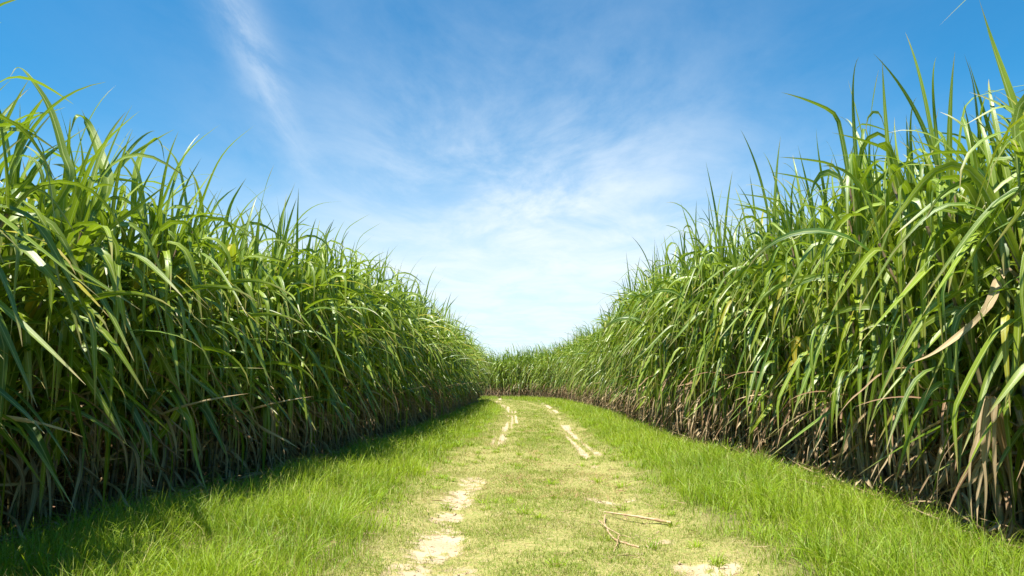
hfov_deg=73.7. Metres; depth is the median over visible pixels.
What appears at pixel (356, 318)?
sugarcane plant
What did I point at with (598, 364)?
sugarcane plant
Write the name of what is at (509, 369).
sugarcane plant
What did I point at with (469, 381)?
sugarcane plant
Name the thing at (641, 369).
sugarcane plant
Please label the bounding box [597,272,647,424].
sugarcane plant
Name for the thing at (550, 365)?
sugarcane plant
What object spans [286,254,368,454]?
sugarcane plant
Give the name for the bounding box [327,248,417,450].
sugarcane plant
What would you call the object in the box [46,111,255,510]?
sugarcane plant
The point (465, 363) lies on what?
sugarcane plant
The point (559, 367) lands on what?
sugarcane plant
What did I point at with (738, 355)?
sugarcane plant
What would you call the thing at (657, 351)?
sugarcane plant
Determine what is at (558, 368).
sugarcane plant
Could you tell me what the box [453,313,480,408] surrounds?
sugarcane plant
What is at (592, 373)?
sugarcane plant
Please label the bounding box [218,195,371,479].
sugarcane plant
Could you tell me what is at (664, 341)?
sugarcane plant
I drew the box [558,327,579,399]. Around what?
sugarcane plant
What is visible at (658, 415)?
sugarcane plant
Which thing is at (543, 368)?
sugarcane plant
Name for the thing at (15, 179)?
sugarcane plant
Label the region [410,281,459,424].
sugarcane plant
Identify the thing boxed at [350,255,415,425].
sugarcane plant
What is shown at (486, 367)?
sugarcane plant
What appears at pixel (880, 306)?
sugarcane plant
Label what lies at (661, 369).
sugarcane plant
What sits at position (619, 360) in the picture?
sugarcane plant
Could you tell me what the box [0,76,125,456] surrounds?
sugarcane plant
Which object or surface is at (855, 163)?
sugarcane plant
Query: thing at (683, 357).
sugarcane plant
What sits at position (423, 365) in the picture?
sugarcane plant
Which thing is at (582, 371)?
sugarcane plant
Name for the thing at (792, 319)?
sugarcane plant
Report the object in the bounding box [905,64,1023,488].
sugarcane plant
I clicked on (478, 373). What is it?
sugarcane plant
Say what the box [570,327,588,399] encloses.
sugarcane plant
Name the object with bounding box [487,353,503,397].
sugarcane plant
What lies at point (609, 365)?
sugarcane plant
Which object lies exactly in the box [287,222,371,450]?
sugarcane plant
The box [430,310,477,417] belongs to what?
sugarcane plant
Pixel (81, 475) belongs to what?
sugarcane plant
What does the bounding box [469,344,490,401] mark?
sugarcane plant
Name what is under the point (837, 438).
sugarcane plant
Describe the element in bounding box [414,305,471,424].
sugarcane plant
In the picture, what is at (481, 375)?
sugarcane plant
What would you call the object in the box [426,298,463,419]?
sugarcane plant
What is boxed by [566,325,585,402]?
sugarcane plant
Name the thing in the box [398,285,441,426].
sugarcane plant
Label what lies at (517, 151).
sky
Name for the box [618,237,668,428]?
sugarcane plant
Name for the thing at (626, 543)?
dry cane stick
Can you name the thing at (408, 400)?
sugarcane plant
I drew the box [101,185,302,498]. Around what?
sugarcane plant
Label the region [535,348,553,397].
sugarcane plant
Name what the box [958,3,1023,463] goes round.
sugarcane plant
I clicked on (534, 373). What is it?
sugarcane plant
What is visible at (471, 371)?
sugarcane plant
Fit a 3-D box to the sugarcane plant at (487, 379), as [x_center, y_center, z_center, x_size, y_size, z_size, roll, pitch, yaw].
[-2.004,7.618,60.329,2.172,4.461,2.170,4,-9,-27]
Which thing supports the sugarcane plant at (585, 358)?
on the ground at (703, 517)
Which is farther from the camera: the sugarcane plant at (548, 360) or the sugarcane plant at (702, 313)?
the sugarcane plant at (548, 360)
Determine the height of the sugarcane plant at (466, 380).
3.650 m
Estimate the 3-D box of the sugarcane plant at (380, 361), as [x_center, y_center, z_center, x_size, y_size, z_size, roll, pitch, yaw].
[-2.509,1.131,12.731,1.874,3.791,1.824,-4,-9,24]
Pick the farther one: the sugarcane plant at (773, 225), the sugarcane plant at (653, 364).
the sugarcane plant at (653, 364)
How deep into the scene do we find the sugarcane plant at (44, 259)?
5.63 m
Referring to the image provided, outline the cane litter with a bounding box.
[0,400,1023,559]
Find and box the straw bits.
[280,426,792,575]
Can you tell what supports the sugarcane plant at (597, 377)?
on the ground at (703, 517)
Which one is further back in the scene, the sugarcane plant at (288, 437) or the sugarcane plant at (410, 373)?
the sugarcane plant at (410, 373)
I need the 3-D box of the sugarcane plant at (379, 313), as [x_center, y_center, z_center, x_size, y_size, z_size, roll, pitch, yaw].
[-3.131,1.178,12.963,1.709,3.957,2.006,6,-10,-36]
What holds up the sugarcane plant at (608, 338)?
on the ground at (703, 517)
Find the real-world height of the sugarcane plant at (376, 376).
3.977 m
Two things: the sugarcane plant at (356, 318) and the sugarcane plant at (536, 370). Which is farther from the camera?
the sugarcane plant at (536, 370)
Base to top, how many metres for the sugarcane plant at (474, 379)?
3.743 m
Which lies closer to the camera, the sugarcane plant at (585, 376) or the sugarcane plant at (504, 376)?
the sugarcane plant at (585, 376)
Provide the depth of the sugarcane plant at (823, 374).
7.78 m
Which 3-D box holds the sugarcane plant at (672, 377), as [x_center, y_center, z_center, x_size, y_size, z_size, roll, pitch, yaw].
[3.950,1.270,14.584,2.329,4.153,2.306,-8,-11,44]
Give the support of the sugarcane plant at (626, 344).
on the ground at (703, 517)
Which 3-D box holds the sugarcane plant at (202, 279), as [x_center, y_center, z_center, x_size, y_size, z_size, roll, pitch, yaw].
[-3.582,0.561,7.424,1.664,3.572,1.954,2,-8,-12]
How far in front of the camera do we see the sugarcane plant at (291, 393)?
8.77 m
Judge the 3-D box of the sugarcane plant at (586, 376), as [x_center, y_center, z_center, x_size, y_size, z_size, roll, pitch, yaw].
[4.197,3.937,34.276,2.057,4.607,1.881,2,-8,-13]
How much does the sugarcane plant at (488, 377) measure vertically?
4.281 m
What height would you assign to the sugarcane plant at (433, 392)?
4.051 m
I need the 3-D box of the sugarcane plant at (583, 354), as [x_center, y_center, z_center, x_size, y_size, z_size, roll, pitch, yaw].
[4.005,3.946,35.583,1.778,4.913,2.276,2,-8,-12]
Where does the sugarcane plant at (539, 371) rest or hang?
on the ground at (703, 517)
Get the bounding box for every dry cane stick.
[598,520,632,537]
[604,511,670,523]
[604,514,639,547]
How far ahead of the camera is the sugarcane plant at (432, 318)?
17.67 m
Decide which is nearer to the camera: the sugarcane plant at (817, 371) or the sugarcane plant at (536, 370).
the sugarcane plant at (817, 371)
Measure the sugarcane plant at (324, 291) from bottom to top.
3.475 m
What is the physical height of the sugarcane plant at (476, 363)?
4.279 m
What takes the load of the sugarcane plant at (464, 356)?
on the ground at (703, 517)
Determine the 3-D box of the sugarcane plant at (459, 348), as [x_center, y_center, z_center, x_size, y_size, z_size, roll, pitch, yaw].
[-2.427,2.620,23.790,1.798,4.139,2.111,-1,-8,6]
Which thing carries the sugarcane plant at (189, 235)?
on the ground at (703, 517)
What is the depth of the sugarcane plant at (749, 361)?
10.47 m
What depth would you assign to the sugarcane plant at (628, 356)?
17.95 m
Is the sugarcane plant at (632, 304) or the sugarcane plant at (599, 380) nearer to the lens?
the sugarcane plant at (632, 304)
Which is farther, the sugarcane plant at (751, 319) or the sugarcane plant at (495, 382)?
the sugarcane plant at (495, 382)
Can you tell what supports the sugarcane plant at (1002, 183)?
on the ground at (703, 517)
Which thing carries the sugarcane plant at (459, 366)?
on the ground at (703, 517)
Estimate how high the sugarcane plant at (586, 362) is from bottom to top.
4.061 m
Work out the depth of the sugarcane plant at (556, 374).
50.47 m
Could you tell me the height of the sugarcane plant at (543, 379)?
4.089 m
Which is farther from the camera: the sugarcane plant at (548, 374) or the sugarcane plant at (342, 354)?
the sugarcane plant at (548, 374)
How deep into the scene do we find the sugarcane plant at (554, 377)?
50.90 m
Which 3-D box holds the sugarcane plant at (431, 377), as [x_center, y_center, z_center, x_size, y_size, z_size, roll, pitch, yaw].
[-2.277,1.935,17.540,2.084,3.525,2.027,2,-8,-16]
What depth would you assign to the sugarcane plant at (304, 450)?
10.07 m
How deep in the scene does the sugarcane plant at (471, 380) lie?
31.26 m
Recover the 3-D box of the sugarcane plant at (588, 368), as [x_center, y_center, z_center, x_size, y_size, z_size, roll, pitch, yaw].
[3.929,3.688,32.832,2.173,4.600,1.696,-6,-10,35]
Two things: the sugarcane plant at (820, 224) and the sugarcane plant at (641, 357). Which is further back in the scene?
the sugarcane plant at (641, 357)
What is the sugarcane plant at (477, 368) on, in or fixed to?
on the ground at (703, 517)
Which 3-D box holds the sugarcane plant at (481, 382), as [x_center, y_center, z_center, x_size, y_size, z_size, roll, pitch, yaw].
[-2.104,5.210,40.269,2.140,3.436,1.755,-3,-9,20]
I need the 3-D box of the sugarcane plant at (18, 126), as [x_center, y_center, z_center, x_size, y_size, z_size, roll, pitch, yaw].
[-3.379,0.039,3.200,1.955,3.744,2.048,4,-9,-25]
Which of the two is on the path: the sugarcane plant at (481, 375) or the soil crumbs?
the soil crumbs
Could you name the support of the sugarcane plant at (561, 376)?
on the ground at (703, 517)
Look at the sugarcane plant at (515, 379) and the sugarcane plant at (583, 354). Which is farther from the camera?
the sugarcane plant at (515, 379)
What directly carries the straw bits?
on the ground at (703, 517)
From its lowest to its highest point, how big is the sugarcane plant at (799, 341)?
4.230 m
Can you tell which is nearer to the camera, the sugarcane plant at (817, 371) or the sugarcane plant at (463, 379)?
the sugarcane plant at (817, 371)
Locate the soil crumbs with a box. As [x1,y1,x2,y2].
[398,440,741,575]
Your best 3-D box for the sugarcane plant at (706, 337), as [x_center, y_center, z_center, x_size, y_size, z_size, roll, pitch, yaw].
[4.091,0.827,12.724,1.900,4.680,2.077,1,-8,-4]
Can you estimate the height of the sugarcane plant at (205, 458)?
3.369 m
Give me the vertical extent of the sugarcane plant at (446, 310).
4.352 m
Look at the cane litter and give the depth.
6.69 m
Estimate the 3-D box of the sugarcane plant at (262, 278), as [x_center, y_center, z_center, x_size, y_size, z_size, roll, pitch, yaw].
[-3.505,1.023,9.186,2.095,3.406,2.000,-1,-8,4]
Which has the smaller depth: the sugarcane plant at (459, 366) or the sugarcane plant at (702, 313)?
the sugarcane plant at (702, 313)
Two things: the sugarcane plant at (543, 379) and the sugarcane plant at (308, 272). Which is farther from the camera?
the sugarcane plant at (543, 379)
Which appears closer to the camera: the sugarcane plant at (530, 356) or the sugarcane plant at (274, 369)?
the sugarcane plant at (274, 369)
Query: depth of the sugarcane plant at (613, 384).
24.34 m
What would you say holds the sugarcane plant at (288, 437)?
on the ground at (703, 517)
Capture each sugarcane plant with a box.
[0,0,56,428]
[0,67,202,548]
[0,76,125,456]
[0,81,139,533]
[0,87,175,524]
[0,99,170,516]
[0,106,205,537]
[0,108,74,472]
[0,138,74,384]
[13,128,255,523]
[18,181,213,515]
[20,191,230,499]
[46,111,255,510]
[83,128,289,504]
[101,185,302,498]
[110,228,291,495]
[111,189,265,488]
[151,181,321,487]
[159,208,313,481]
[163,170,311,484]
[178,205,305,477]
[211,249,337,471]
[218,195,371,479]
[231,240,344,467]
[232,183,351,471]
[247,220,378,462]
[248,225,371,459]
[250,239,382,469]
[250,242,363,465]
[279,217,359,454]
[284,235,400,460]
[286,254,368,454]
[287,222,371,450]
[296,247,387,459]
[310,216,402,455]
[317,243,400,444]
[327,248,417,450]
[327,253,396,443]
[328,225,414,450]
[333,270,411,441]
[340,251,440,442]
[349,248,421,440]
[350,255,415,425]
[354,257,428,441]
[360,269,439,438]
[368,285,431,434]
[369,267,430,437]
[376,264,439,430]
[383,275,446,434]
[387,274,451,431]
[392,305,441,423]
[393,291,455,430]
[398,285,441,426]
[399,300,462,424]
[407,267,455,424]
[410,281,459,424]
[414,291,447,425]
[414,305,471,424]
[417,293,462,422]
[417,335,463,421]
[425,294,456,421]
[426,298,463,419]
[427,319,463,417]
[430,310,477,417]
[432,309,468,418]
[436,319,474,416]
[437,300,474,414]
[439,312,466,414]
[443,320,478,412]
[444,323,476,412]
[444,331,472,413]
[446,308,472,411]
[446,314,479,410]
[448,323,472,412]
[453,311,470,410]
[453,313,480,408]
[453,332,477,408]
[454,330,484,406]
[455,331,481,407]
[456,339,478,410]
[458,342,483,405]
[458,345,477,407]
[460,341,488,406]
[463,336,485,406]
[465,343,488,402]
[468,335,491,403]
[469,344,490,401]
[473,363,493,401]
[474,348,488,400]
[475,346,493,401]
[475,346,494,400]
[483,355,495,395]
[484,355,492,395]
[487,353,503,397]
[489,353,508,395]
[490,355,508,395]
[501,349,515,394]
[503,355,517,397]
[506,350,522,395]
[510,345,526,396]
[517,346,529,396]
[520,347,531,396]
[520,350,535,396]
[521,343,537,395]
[523,344,539,398]
[525,342,543,396]
[526,350,549,396]
[527,354,542,395]
[532,349,544,397]
[534,344,545,396]
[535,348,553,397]
[536,341,552,397]
[536,344,556,396]
[539,341,558,395]
[542,351,559,397]
[546,345,563,397]
[549,339,562,395]
[551,340,567,397]
[551,341,561,398]
[553,338,567,397]
[553,345,570,398]
[554,336,574,394]
[554,344,570,400]
[554,345,566,398]
[554,349,571,399]
[555,337,572,399]
[556,335,575,400]
[557,327,587,402]
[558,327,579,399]
[558,339,577,400]
[561,338,580,402]
[562,335,578,401]
[564,327,580,400]
[564,327,582,401]
[564,359,584,403]
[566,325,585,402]
[568,332,586,396]
[568,332,588,402]
[569,331,599,405]
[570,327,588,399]
[571,328,606,407]
[572,331,589,404]
[574,327,600,405]
[574,344,603,406]
[575,321,597,403]
[575,326,593,404]
[576,323,597,406]
[576,330,599,407]
[577,320,601,405]
[577,328,603,405]
[580,325,608,408]
[580,326,606,407]
[583,302,618,410]
[585,309,617,409]
[589,310,614,410]
[589,321,609,408]
[590,307,625,413]
[590,322,614,410]
[591,305,626,411]
[591,314,612,408]
[592,315,628,415]
[593,323,620,412]
[596,304,626,414]
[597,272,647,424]
[599,266,651,425]
[599,275,654,424]
[599,280,641,418]
[599,296,631,411]
[599,323,629,416]
[600,308,630,418]
[601,280,639,418]
[603,247,683,432]
[603,289,637,421]
[604,238,697,436]
[604,295,629,411]
[610,255,650,422]
[612,278,655,425]
[613,245,662,427]
[613,270,652,418]
[617,260,670,431]
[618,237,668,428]
[621,231,696,437]
[623,259,662,427]
[623,276,675,433]
[626,243,704,437]
[635,236,731,439]
[638,191,749,445]
[639,191,740,443]
[641,214,737,444]
[653,245,724,439]
[653,316,692,408]
[661,200,741,447]
[666,223,770,449]
[666,243,721,439]
[668,308,746,440]
[676,225,793,456]
[683,213,801,461]
[685,165,771,456]
[689,208,758,445]
[701,189,826,463]
[703,155,826,454]
[707,224,791,446]
[717,177,844,475]
[718,133,840,469]
[718,236,785,449]
[727,186,793,456]
[733,178,838,460]
[742,163,886,481]
[743,185,903,488]
[747,35,1023,536]
[753,59,967,500]
[760,172,843,466]
[762,151,878,471]
[767,132,935,495]
[771,142,895,479]
[778,127,991,501]
[782,116,968,511]
[785,153,913,479]
[797,129,947,484]
[803,100,1023,522]
[829,54,1023,550]
[838,127,960,498]
[848,138,1017,517]
[876,94,1023,523]
[881,90,1023,478]
[890,92,1023,535]
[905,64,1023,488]
[924,118,1023,338]
[942,3,1023,229]
[953,124,1023,287]
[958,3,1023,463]
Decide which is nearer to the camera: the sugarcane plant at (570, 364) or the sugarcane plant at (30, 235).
the sugarcane plant at (30, 235)
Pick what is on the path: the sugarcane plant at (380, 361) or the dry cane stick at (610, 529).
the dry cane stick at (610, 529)
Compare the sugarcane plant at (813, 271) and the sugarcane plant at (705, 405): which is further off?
the sugarcane plant at (705, 405)
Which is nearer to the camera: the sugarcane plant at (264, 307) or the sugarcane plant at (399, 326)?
the sugarcane plant at (264, 307)
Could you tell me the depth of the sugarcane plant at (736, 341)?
12.27 m
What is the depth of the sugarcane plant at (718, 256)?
10.95 m
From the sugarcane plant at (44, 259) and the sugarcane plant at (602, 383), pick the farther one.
the sugarcane plant at (602, 383)
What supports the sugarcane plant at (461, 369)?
on the ground at (703, 517)
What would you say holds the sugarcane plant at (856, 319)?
on the ground at (703, 517)
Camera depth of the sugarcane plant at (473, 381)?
31.92 m
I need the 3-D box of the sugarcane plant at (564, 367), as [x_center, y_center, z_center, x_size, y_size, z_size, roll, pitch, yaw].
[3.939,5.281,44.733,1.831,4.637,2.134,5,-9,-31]
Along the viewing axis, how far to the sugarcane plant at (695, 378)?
13.01 m
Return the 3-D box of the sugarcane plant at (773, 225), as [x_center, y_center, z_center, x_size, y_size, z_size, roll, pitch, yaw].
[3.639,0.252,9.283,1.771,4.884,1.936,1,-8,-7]
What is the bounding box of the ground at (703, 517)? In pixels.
[0,388,1022,575]
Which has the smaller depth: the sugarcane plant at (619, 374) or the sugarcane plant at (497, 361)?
the sugarcane plant at (619, 374)
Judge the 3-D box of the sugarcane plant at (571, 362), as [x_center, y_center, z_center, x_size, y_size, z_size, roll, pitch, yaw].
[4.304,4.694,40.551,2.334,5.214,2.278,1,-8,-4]
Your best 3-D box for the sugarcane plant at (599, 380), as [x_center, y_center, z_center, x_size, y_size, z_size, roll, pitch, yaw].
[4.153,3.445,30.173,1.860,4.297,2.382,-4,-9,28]
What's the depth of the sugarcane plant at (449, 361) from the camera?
22.68 m
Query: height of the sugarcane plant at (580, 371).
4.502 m
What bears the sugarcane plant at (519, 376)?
on the ground at (703, 517)
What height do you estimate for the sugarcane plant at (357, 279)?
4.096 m
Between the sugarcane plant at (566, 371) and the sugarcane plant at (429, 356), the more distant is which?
the sugarcane plant at (566, 371)
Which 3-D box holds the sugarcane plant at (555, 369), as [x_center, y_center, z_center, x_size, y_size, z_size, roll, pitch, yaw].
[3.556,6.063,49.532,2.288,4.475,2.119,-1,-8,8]
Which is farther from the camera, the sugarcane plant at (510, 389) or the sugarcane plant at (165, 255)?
the sugarcane plant at (510, 389)
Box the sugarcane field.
[0,115,1013,503]
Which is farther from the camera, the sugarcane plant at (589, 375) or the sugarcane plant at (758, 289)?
the sugarcane plant at (589, 375)
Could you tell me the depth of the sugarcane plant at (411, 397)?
16.35 m
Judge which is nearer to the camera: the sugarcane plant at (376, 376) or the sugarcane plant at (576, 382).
the sugarcane plant at (376, 376)
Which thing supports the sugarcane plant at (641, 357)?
on the ground at (703, 517)
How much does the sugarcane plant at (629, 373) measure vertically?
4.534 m
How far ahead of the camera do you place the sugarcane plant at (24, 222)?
5.07 m
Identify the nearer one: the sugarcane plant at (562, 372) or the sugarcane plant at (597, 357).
the sugarcane plant at (597, 357)
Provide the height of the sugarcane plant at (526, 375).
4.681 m
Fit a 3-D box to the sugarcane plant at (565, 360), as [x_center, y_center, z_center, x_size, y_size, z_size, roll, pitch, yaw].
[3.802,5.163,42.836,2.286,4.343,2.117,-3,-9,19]
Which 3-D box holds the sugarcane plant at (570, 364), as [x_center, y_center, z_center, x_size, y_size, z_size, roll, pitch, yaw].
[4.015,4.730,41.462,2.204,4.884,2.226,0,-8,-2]
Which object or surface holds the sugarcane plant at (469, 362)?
on the ground at (703, 517)
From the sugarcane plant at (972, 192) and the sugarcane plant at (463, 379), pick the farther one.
the sugarcane plant at (463, 379)
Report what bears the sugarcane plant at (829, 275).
on the ground at (703, 517)
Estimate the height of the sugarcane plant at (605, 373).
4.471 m
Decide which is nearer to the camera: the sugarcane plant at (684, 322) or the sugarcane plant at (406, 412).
the sugarcane plant at (684, 322)
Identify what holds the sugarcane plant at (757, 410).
on the ground at (703, 517)
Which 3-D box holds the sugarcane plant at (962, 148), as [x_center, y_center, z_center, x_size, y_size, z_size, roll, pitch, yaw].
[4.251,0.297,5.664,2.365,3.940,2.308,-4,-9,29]
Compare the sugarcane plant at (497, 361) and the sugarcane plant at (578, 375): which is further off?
the sugarcane plant at (497, 361)
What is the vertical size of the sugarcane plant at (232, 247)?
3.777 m
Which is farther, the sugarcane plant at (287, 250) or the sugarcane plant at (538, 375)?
the sugarcane plant at (538, 375)
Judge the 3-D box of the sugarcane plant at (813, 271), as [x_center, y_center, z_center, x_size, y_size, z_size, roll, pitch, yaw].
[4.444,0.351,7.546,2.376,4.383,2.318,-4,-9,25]
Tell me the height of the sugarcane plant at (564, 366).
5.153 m
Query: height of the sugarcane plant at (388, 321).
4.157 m
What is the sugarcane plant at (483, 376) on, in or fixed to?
on the ground at (703, 517)
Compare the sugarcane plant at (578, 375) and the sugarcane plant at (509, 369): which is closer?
the sugarcane plant at (578, 375)
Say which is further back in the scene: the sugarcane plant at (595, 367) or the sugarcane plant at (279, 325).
the sugarcane plant at (595, 367)
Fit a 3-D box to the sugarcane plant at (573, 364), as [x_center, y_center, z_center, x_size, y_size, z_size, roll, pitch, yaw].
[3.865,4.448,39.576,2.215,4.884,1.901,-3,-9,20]
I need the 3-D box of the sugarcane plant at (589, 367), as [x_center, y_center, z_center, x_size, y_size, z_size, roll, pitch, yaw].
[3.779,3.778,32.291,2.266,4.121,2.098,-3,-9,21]
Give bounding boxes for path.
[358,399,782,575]
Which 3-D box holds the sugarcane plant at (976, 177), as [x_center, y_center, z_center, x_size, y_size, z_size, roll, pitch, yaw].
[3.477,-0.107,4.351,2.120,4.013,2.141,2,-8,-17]
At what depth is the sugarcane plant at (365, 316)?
10.92 m
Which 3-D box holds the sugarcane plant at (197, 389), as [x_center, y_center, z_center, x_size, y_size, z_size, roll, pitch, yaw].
[-3.639,0.544,6.494,1.772,3.147,2.161,4,-9,-25]
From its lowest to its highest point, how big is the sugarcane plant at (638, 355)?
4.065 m
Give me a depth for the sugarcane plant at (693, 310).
11.87 m
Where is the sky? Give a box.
[0,0,1023,359]
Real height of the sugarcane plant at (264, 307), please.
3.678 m
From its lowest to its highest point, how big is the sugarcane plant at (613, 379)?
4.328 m
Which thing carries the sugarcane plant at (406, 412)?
on the ground at (703, 517)
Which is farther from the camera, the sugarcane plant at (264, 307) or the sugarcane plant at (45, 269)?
the sugarcane plant at (264, 307)
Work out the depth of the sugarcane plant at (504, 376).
58.70 m
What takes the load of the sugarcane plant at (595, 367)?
on the ground at (703, 517)
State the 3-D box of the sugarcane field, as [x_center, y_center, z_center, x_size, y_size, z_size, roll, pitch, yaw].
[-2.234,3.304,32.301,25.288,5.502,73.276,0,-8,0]
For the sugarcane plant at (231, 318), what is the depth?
7.30 m
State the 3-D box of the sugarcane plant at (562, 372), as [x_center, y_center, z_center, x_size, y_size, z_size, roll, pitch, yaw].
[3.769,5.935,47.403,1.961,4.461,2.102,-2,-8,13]
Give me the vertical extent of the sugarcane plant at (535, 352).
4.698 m
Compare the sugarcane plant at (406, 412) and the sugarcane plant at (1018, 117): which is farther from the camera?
the sugarcane plant at (406, 412)
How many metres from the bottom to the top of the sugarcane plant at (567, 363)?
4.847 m
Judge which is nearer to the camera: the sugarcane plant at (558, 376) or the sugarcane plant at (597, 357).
the sugarcane plant at (597, 357)
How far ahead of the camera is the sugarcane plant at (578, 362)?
36.46 m
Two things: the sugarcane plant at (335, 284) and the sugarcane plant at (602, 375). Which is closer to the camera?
the sugarcane plant at (335, 284)
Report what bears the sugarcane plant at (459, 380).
on the ground at (703, 517)
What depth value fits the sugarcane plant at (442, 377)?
20.20 m
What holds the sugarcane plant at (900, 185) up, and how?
on the ground at (703, 517)
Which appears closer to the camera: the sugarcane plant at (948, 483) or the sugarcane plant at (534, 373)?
the sugarcane plant at (948, 483)
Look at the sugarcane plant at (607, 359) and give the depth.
24.89 m
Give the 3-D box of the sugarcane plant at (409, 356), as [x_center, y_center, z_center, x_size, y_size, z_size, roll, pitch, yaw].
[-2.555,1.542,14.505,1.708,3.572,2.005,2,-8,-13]
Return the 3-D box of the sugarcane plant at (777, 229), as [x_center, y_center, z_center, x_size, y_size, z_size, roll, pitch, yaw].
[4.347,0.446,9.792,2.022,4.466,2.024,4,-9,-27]
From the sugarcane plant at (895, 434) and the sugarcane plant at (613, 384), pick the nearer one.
the sugarcane plant at (895, 434)
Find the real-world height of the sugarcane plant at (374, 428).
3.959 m
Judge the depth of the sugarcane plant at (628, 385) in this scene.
19.61 m
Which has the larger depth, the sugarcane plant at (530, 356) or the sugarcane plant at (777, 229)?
the sugarcane plant at (530, 356)
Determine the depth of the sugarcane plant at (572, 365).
41.85 m
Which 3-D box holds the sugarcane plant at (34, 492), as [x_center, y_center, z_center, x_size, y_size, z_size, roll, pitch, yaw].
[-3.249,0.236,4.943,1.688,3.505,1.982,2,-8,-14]
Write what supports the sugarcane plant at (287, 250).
on the ground at (703, 517)
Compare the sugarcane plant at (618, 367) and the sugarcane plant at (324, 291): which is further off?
the sugarcane plant at (618, 367)
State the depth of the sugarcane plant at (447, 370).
21.03 m
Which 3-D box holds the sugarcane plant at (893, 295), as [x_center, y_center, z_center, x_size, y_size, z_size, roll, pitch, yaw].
[3.443,0.209,6.531,1.651,4.073,2.115,3,-9,-19]
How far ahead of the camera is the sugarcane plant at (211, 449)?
7.39 m
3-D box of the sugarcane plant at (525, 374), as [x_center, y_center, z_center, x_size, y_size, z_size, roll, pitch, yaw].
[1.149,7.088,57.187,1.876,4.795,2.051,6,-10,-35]
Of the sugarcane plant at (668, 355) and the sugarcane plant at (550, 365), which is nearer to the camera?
the sugarcane plant at (668, 355)
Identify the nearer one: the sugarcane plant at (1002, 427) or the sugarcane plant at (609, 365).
the sugarcane plant at (1002, 427)
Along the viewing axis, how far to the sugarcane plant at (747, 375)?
11.08 m
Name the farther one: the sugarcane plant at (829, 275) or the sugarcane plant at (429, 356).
the sugarcane plant at (429, 356)
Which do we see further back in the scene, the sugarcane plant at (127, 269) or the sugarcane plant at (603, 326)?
the sugarcane plant at (603, 326)
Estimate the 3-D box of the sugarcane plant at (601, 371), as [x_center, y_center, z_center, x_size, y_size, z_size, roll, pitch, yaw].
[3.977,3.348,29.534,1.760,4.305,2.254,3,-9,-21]
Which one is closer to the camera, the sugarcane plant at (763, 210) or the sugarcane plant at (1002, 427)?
the sugarcane plant at (1002, 427)
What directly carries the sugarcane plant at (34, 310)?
on the ground at (703, 517)
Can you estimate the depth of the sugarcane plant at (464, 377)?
24.47 m
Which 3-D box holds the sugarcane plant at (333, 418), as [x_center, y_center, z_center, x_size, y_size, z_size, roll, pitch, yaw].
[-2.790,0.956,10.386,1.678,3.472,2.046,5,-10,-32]
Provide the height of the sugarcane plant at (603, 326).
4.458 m
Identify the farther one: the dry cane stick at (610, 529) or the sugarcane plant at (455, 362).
the sugarcane plant at (455, 362)
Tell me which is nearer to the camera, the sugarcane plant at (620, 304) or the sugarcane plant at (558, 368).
the sugarcane plant at (620, 304)
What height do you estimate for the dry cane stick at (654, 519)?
0.037 m
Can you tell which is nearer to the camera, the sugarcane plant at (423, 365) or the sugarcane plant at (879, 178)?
the sugarcane plant at (879, 178)
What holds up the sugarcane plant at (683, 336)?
on the ground at (703, 517)
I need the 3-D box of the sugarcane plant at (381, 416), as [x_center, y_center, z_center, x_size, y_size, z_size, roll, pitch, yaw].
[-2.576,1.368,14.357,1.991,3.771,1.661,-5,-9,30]
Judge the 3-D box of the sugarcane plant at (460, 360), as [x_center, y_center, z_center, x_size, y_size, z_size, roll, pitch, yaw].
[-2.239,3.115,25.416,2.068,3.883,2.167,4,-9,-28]
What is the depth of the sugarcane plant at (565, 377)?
46.05 m
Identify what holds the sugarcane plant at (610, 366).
on the ground at (703, 517)
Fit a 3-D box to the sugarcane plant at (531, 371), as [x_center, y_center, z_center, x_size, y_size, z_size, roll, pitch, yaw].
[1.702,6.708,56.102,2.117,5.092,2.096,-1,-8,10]
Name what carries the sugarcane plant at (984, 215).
on the ground at (703, 517)
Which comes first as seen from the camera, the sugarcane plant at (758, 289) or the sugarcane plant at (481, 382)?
the sugarcane plant at (758, 289)

